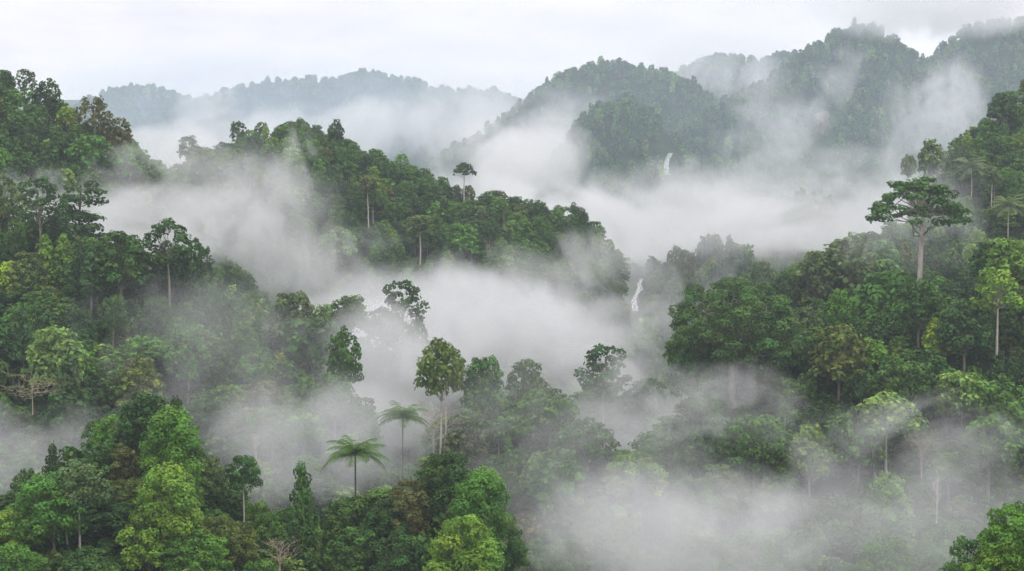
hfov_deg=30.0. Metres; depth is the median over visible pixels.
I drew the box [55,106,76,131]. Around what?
tufted tree
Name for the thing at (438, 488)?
domed tree
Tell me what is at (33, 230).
tufted tree
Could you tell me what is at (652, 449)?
billowing tree
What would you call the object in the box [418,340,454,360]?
spreading tree
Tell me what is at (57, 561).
domed tree
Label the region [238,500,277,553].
spreading tree
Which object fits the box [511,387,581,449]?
spreading tree
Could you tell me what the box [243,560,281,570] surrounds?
spreading tree
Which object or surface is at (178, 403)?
upright tree
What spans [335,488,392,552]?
tiered tree
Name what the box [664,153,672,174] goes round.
waterfall
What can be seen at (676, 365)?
spreading tree
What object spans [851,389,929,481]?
twin trunked tree
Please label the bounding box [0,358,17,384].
spreading tree
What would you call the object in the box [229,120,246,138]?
open crowned tree
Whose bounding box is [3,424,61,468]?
billowing tree
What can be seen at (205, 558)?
spreading tree
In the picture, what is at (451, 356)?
spreading tree
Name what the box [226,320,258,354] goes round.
domed tree
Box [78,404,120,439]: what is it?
tufted tree
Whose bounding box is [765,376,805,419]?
spreading tree
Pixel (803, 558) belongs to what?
spreading tree
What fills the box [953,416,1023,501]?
spreading tree
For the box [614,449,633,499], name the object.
upright tree
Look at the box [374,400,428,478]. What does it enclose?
tree fern
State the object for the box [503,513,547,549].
tufted tree
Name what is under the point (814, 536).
domed tree
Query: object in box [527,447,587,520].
tufted tree
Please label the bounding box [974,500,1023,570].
domed tree
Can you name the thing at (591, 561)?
domed tree
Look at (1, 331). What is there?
domed tree
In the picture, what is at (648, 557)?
spreading tree
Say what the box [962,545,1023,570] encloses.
spreading tree
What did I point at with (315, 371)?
tufted tree
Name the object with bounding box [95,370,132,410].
tufted tree
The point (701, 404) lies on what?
open crowned tree
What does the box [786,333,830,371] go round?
spreading tree
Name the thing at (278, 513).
tufted tree
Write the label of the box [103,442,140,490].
tufted tree
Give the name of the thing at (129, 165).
spreading tree
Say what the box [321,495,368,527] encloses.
spreading tree
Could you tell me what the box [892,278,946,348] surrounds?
domed tree
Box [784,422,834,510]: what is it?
domed tree
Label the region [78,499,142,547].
billowing tree
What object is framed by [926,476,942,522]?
bare tree
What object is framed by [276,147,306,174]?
domed tree
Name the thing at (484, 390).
domed tree
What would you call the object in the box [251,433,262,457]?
bare tree
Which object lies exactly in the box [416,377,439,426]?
upright tree
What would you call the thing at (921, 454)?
bare tree
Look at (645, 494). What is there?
billowing tree
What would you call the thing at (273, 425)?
spreading tree
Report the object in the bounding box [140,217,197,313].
open crowned tree
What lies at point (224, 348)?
tufted tree
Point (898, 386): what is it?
spreading tree
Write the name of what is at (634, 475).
spreading tree
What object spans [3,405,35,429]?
open crowned tree
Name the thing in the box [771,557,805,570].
domed tree
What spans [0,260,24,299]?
domed tree
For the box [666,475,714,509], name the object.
domed tree
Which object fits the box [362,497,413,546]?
domed tree
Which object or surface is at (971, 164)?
palm tree
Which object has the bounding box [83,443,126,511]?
tufted tree
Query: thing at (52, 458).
upright tree
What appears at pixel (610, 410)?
tiered tree
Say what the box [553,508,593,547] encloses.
tufted tree
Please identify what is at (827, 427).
domed tree
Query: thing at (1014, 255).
domed tree
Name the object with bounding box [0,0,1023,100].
sky
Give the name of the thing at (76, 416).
upright tree
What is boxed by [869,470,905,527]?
spreading tree
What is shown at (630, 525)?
domed tree
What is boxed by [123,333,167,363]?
spreading tree
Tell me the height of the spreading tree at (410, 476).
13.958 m
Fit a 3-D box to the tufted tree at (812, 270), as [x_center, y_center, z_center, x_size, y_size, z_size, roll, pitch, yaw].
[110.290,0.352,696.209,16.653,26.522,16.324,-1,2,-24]
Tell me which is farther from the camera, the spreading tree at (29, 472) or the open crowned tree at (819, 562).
the open crowned tree at (819, 562)
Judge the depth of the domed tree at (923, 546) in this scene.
426.52 m
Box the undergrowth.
[0,96,1023,570]
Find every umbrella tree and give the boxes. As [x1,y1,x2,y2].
[453,162,476,201]
[865,176,972,286]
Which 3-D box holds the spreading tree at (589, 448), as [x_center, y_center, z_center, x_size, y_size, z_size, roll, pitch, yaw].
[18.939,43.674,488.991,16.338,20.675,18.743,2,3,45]
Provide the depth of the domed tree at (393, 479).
572.99 m
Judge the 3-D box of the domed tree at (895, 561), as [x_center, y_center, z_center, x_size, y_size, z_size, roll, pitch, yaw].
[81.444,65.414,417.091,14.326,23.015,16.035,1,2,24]
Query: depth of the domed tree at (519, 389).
624.66 m
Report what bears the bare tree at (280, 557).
on the ground
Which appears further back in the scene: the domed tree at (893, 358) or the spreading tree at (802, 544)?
the domed tree at (893, 358)
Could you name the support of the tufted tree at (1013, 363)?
on the ground
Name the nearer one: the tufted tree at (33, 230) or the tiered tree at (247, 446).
the tiered tree at (247, 446)
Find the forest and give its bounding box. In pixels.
[0,69,1023,570]
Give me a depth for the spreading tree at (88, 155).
757.37 m
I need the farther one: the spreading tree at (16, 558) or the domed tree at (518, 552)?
the domed tree at (518, 552)
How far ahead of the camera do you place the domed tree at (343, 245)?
860.99 m
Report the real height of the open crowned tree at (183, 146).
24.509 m
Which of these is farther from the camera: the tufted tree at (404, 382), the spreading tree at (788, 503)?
the tufted tree at (404, 382)
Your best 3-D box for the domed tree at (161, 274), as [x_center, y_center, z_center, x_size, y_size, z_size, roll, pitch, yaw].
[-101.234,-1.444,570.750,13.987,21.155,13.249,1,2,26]
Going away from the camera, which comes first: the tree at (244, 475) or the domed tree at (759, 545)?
the tree at (244, 475)
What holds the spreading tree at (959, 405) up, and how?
on the ground
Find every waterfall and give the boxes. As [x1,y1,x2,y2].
[631,279,642,310]
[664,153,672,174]
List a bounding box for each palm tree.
[952,157,988,196]
[988,194,1023,238]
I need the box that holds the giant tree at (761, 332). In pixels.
[665,276,799,408]
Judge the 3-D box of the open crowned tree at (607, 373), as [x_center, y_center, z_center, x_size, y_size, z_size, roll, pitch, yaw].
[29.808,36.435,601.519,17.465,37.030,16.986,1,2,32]
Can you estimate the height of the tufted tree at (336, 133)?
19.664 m
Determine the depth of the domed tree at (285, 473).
491.38 m
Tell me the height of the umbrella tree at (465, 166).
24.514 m
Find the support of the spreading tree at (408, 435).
on the ground
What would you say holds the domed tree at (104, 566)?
on the ground
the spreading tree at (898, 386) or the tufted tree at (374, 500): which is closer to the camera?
the tufted tree at (374, 500)
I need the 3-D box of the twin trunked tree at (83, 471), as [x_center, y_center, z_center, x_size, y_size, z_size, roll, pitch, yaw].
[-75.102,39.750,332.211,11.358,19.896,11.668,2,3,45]
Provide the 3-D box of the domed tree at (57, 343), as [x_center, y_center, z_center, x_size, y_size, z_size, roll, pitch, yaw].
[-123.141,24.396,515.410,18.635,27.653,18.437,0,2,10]
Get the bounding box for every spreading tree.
[0,301,43,331]
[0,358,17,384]
[0,391,12,417]
[0,396,13,432]
[0,501,50,552]
[0,543,51,570]
[1,227,30,260]
[5,468,44,501]
[55,545,129,570]
[64,133,115,178]
[86,414,139,454]
[97,294,128,346]
[106,144,150,197]
[108,478,163,514]
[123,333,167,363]
[161,530,232,570]
[166,404,194,428]
[176,330,221,385]
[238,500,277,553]
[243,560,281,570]
[244,404,296,463]
[279,413,328,453]
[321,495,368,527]
[322,526,387,570]
[341,430,375,482]
[386,419,421,466]
[400,468,421,490]
[409,429,438,463]
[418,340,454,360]
[426,342,460,368]
[485,467,502,502]
[490,407,545,455]
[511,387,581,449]
[549,417,621,496]
[560,414,598,438]
[582,378,607,417]
[600,451,668,500]
[616,549,662,570]
[662,326,724,389]
[665,448,700,493]
[696,527,731,558]
[718,413,789,494]
[755,470,803,524]
[757,451,800,480]
[765,279,795,305]
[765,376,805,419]
[770,534,816,570]
[785,551,821,570]
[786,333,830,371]
[799,399,836,433]
[826,406,889,488]
[860,490,888,539]
[864,360,931,429]
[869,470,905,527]
[885,534,915,565]
[921,523,969,556]
[929,370,999,448]
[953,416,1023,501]
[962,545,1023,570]
[1018,316,1023,342]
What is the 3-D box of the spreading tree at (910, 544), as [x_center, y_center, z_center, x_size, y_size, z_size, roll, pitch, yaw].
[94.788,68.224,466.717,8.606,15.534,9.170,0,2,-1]
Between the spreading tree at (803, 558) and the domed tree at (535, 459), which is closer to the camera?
the spreading tree at (803, 558)
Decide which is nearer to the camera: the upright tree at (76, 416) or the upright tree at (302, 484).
the upright tree at (302, 484)
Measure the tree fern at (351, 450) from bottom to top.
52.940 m
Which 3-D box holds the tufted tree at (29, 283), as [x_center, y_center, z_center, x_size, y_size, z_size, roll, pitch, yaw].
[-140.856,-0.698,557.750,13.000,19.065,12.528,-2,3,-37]
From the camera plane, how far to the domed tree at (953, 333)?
518.31 m
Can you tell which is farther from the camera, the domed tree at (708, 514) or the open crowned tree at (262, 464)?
the open crowned tree at (262, 464)
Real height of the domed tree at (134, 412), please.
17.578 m
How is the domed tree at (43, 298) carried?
on the ground
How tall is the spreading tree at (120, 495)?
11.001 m
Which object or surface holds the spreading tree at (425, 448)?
on the ground
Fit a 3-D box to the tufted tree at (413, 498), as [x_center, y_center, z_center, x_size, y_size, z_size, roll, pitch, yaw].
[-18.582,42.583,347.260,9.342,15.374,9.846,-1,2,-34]
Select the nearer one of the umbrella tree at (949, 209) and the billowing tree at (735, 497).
the billowing tree at (735, 497)
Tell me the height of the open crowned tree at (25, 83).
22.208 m
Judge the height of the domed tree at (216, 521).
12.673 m
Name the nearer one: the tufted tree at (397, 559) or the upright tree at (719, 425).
the tufted tree at (397, 559)
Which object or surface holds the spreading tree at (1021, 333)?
on the ground
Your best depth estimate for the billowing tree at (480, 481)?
338.07 m
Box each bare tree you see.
[0,365,79,414]
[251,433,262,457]
[253,535,302,570]
[404,399,468,453]
[904,429,938,477]
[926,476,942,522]
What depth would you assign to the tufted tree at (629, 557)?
425.51 m
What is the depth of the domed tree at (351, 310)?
655.49 m
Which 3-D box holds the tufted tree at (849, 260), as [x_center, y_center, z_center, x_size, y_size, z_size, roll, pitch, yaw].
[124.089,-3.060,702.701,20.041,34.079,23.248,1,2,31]
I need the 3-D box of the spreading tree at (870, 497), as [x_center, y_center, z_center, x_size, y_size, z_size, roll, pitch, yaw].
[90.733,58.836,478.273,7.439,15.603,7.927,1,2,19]
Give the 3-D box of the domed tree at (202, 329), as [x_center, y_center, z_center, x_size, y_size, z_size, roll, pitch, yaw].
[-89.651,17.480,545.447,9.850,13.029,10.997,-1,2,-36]
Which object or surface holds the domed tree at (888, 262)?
on the ground
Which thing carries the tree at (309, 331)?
on the ground
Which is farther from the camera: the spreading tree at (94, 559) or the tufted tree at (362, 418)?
the tufted tree at (362, 418)
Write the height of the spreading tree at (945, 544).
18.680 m
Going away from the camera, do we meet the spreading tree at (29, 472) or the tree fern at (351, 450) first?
the spreading tree at (29, 472)
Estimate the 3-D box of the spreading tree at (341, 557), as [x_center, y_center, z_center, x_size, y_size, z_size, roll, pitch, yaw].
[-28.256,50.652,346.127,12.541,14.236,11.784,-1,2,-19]
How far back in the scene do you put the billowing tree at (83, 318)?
536.44 m
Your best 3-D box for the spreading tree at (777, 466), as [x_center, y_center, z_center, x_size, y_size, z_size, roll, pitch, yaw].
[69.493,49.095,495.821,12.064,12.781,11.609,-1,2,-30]
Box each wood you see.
[70,49,798,170]
[421,16,1023,260]
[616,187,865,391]
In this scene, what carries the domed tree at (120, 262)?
on the ground
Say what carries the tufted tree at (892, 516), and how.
on the ground
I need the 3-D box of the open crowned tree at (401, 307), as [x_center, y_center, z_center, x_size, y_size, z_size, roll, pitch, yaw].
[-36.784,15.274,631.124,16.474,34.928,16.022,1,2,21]
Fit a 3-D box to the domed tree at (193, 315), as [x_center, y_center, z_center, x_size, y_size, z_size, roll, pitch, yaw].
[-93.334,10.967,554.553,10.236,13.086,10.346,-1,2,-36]
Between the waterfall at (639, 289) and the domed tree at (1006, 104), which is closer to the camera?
the domed tree at (1006, 104)
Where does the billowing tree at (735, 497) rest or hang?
on the ground
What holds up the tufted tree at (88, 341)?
on the ground
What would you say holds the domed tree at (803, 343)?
on the ground
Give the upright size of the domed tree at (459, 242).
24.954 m
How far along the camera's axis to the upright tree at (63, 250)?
562.36 m
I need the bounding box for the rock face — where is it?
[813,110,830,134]
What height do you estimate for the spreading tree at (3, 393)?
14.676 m
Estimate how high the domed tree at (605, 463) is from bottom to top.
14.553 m
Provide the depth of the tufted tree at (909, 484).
482.50 m
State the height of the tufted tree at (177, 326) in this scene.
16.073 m
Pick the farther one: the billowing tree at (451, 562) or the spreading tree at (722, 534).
the spreading tree at (722, 534)
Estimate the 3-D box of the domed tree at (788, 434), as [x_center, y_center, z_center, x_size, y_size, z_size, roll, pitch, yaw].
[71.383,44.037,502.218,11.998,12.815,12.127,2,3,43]
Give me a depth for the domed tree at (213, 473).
350.03 m
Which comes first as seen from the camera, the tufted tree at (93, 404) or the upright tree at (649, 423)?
the tufted tree at (93, 404)
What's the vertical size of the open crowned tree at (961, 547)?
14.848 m
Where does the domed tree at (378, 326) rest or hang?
on the ground
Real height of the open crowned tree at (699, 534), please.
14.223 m
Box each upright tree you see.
[32,234,59,285]
[40,358,92,460]
[41,441,62,511]
[51,233,77,286]
[166,395,189,464]
[283,460,321,559]
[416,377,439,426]
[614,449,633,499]
[639,414,659,442]
[702,400,726,453]
[979,293,998,338]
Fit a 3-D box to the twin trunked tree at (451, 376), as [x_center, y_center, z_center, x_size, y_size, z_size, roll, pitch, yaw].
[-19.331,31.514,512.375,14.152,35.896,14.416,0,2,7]
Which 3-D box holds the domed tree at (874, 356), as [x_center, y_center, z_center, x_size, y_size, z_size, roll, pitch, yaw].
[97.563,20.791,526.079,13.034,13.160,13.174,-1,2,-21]
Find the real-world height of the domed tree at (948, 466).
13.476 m
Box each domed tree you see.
[0,228,5,243]
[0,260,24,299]
[0,316,22,362]
[0,460,14,494]
[7,446,43,479]
[10,471,88,563]
[19,325,90,416]
[22,290,56,315]
[35,213,79,269]
[46,547,123,570]
[76,256,117,312]
[78,350,105,379]
[80,378,114,409]
[83,229,153,300]
[92,560,120,570]
[109,391,173,454]
[142,296,172,333]
[150,247,191,302]
[174,301,208,327]
[186,324,214,345]
[192,455,228,509]
[193,396,238,442]
[197,283,224,331]
[200,514,241,558]
[207,480,255,525]
[218,520,259,570]
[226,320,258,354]
[245,511,289,558]
[263,291,317,339]
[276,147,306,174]
[277,455,314,494]
[294,519,325,567]
[306,372,361,437]
[320,494,369,556]
[322,226,357,267]
[330,294,369,332]
[336,346,375,373]
[362,307,402,353]
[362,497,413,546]
[375,467,401,487]
[414,451,473,518]
[442,223,480,274]
[459,355,506,441]
[497,526,529,570]
[505,358,549,400]
[515,554,543,570]
[517,513,556,542]
[521,542,557,570]
[522,451,555,480]
[544,537,581,570]
[581,536,633,570]
[597,449,636,499]
[601,503,646,540]
[621,378,675,422]
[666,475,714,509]
[681,489,729,531]
[704,528,787,570]
[747,483,784,527]
[758,336,807,369]
[765,526,802,557]
[766,429,800,460]
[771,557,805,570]
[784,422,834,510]
[794,520,831,555]
[807,323,871,410]
[822,288,854,328]
[822,413,855,444]
[844,337,889,365]
[849,267,927,327]
[853,532,919,570]
[859,239,906,284]
[879,353,905,383]
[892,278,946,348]
[903,424,938,474]
[904,539,950,569]
[905,374,934,423]
[911,552,951,570]
[917,138,946,175]
[925,451,974,503]
[930,368,963,401]
[934,298,993,372]
[956,524,999,550]
[956,544,983,563]
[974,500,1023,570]
[976,237,1007,268]
[984,238,1023,284]
[986,92,1021,123]
[1014,478,1023,502]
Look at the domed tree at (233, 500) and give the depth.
354.88 m
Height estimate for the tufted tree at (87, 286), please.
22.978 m
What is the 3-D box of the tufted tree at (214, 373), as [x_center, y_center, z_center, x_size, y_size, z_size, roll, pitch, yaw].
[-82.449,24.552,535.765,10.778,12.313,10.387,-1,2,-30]
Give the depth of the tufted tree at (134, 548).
322.46 m
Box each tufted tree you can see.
[0,173,27,233]
[2,301,58,388]
[7,251,49,294]
[20,212,48,251]
[31,78,62,122]
[38,297,79,328]
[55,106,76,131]
[64,243,112,313]
[64,327,97,355]
[71,387,98,439]
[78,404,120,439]
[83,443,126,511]
[92,113,132,171]
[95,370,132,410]
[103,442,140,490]
[107,357,165,412]
[115,508,176,570]
[129,253,156,302]
[157,323,212,404]
[162,316,189,348]
[179,237,214,301]
[196,340,236,384]
[200,352,235,383]
[233,349,278,401]
[247,469,286,514]
[273,509,329,566]
[313,363,324,373]
[325,325,363,384]
[327,119,344,144]
[342,397,380,434]
[361,493,406,522]
[368,526,424,570]
[372,488,427,525]
[383,478,432,534]
[390,373,427,405]
[428,376,456,409]
[441,418,489,470]
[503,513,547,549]
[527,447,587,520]
[532,520,587,563]
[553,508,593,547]
[579,521,629,566]
[617,543,647,570]
[790,250,838,298]
[792,306,822,334]
[792,496,822,536]
[821,231,876,294]
[833,415,875,477]
[841,361,880,406]
[861,486,916,537]
[884,472,926,509]
[904,347,953,392]
[921,317,956,355]
[967,241,1004,280]
[975,373,1023,475]
[986,479,1023,521]
[993,349,1023,392]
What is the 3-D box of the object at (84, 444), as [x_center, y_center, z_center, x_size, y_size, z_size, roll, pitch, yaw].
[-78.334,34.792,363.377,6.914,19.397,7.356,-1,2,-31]
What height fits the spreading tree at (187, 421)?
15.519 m
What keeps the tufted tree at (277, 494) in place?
on the ground
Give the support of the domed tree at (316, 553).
on the ground
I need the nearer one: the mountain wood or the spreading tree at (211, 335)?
the spreading tree at (211, 335)
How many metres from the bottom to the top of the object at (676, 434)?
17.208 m
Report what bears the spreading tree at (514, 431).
on the ground
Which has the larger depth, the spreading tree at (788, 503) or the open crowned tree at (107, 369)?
the open crowned tree at (107, 369)
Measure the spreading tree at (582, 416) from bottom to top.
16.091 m
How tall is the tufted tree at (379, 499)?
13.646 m
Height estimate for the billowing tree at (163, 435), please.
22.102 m
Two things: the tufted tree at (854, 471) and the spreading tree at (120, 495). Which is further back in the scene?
the tufted tree at (854, 471)
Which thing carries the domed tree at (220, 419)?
on the ground
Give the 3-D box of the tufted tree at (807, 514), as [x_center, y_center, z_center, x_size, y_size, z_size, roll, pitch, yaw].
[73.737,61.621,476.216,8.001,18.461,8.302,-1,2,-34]
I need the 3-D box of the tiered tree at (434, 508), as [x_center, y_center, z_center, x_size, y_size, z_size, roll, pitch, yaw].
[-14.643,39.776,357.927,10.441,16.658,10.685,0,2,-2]
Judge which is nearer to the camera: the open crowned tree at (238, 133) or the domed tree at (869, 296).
the domed tree at (869, 296)
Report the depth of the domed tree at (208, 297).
555.52 m
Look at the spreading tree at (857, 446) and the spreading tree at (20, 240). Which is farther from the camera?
the spreading tree at (20, 240)
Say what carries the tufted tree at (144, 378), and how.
on the ground
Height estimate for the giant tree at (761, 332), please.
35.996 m
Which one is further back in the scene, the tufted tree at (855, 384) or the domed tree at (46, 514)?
the tufted tree at (855, 384)
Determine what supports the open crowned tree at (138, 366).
on the ground
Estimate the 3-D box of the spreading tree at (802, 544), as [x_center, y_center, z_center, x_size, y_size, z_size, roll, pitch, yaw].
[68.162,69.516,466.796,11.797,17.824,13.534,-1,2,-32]
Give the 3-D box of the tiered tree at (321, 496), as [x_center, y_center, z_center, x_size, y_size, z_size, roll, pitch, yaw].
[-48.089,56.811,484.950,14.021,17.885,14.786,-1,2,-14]
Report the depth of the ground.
2423.83 m
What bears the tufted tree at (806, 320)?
on the ground
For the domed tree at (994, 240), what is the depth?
560.76 m
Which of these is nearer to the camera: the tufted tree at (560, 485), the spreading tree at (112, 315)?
the tufted tree at (560, 485)
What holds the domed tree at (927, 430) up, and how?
on the ground
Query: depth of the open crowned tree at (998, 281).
519.97 m
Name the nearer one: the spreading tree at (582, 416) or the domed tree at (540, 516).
the domed tree at (540, 516)
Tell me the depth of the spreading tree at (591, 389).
621.45 m
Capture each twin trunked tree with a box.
[43,458,115,548]
[413,337,466,463]
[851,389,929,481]
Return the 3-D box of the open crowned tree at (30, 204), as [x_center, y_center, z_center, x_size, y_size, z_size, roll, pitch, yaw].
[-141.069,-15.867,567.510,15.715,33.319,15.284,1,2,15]
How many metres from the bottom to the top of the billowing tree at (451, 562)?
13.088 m
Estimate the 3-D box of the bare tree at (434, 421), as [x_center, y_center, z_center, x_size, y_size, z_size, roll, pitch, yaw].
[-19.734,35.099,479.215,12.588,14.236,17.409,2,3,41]
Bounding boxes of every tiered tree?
[54,178,108,241]
[223,434,270,473]
[278,478,311,520]
[299,473,344,532]
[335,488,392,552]
[415,456,454,523]
[594,390,625,434]
[693,463,736,508]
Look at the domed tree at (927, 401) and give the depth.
510.04 m
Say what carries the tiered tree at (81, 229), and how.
on the ground
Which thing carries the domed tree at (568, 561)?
on the ground
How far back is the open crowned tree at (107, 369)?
521.06 m
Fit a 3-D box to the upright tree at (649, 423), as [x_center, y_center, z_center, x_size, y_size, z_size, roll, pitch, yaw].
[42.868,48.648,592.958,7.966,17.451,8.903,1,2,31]
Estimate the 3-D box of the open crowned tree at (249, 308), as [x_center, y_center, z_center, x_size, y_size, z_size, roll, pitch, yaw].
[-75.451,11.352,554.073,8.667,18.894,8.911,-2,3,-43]
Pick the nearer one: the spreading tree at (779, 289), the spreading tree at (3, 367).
the spreading tree at (3, 367)
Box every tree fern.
[323,435,390,522]
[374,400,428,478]
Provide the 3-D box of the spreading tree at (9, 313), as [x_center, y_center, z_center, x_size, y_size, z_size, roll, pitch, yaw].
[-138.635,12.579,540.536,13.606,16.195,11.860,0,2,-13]
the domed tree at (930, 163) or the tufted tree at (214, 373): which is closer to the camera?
the tufted tree at (214, 373)
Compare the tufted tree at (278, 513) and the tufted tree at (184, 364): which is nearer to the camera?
the tufted tree at (278, 513)
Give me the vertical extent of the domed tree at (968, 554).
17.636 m
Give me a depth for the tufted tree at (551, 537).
459.92 m
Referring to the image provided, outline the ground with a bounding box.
[0,26,1023,570]
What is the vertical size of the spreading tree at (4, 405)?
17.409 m
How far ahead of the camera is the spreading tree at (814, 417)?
506.93 m
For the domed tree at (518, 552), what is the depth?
346.51 m
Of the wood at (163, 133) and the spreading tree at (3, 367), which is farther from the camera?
the wood at (163, 133)
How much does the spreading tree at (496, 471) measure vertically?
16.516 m
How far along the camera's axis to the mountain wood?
2436.22 m
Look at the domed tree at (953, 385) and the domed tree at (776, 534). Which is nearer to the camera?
the domed tree at (776, 534)
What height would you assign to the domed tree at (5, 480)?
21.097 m
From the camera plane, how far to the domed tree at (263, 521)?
347.23 m
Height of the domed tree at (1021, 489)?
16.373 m
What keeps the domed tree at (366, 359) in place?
on the ground
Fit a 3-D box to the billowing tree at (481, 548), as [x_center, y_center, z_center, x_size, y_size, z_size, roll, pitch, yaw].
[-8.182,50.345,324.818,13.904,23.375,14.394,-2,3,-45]
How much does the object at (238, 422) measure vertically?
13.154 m
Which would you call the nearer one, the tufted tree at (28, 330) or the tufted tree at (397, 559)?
the tufted tree at (397, 559)
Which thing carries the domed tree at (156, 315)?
on the ground
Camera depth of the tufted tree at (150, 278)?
566.89 m
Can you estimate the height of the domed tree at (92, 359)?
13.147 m
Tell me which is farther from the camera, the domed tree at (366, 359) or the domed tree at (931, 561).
the domed tree at (366, 359)
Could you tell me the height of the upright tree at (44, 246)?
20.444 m
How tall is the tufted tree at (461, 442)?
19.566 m
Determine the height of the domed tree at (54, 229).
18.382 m
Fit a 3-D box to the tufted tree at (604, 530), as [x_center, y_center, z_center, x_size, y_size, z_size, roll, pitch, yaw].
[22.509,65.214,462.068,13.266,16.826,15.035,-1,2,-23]
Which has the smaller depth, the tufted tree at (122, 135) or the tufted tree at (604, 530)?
the tufted tree at (604, 530)
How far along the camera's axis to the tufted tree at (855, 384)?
513.31 m
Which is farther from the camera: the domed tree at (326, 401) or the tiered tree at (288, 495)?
the domed tree at (326, 401)
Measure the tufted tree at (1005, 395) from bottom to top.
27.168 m
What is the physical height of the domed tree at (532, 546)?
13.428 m
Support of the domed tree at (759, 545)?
on the ground
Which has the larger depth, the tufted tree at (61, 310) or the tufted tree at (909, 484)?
the tufted tree at (61, 310)
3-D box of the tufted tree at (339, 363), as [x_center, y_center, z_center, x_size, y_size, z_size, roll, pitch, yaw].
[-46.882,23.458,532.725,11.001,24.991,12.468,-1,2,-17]
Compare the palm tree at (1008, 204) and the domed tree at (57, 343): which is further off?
the palm tree at (1008, 204)
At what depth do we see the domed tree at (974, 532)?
462.01 m
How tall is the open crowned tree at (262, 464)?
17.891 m
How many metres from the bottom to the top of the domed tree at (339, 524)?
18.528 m
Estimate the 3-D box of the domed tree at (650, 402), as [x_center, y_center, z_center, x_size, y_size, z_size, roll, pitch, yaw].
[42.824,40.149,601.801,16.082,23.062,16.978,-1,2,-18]
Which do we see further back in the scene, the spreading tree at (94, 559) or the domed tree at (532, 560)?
the domed tree at (532, 560)
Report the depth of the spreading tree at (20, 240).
571.31 m
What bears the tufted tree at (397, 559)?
on the ground
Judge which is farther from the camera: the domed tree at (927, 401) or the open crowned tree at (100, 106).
the open crowned tree at (100, 106)
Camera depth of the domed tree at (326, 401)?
510.40 m
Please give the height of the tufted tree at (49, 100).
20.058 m
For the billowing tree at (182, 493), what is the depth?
323.63 m
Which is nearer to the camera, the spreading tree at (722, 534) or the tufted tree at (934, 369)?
the spreading tree at (722, 534)
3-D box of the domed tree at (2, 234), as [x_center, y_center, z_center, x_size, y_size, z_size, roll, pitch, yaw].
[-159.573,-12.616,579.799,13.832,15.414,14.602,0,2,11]
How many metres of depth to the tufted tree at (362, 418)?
521.71 m
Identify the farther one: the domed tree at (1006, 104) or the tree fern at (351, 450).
the domed tree at (1006, 104)
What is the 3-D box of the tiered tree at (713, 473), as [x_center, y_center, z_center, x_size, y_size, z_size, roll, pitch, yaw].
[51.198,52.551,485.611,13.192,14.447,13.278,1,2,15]
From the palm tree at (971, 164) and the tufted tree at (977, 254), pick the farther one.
the palm tree at (971, 164)
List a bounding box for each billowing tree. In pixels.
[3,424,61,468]
[64,307,98,348]
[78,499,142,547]
[127,459,205,570]
[136,404,207,504]
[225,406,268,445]
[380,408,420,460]
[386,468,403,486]
[422,514,504,570]
[422,545,484,570]
[446,464,516,564]
[619,482,663,547]
[638,442,666,495]
[708,469,755,533]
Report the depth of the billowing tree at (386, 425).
596.47 m
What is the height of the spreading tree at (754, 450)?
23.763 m
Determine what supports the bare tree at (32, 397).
on the ground
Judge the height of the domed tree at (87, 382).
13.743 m
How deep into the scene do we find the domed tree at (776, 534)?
466.11 m
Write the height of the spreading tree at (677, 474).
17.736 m
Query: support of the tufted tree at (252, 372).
on the ground
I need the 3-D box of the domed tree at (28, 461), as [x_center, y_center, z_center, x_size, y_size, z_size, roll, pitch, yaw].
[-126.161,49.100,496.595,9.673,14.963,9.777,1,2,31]
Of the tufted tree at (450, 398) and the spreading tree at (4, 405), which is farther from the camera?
the tufted tree at (450, 398)
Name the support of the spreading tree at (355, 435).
on the ground
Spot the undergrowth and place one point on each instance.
(302, 382)
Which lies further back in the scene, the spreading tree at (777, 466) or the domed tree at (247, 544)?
the spreading tree at (777, 466)
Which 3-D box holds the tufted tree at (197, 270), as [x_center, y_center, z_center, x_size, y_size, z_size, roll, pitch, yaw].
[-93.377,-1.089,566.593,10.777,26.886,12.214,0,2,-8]
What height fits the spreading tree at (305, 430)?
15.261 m
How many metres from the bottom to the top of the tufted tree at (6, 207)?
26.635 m
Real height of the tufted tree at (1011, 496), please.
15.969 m
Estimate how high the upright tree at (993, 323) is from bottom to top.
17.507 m
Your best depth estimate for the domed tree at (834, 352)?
514.16 m
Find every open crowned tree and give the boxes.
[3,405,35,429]
[12,176,69,272]
[14,69,37,96]
[75,94,111,169]
[89,357,127,408]
[132,360,153,382]
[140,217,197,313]
[176,135,201,171]
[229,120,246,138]
[234,293,265,353]
[237,458,275,500]
[377,279,429,373]
[573,343,632,428]
[671,373,702,426]
[683,529,724,570]
[684,391,728,426]
[813,555,848,570]
[939,535,989,570]
[969,267,1023,375]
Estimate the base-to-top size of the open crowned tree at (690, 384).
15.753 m

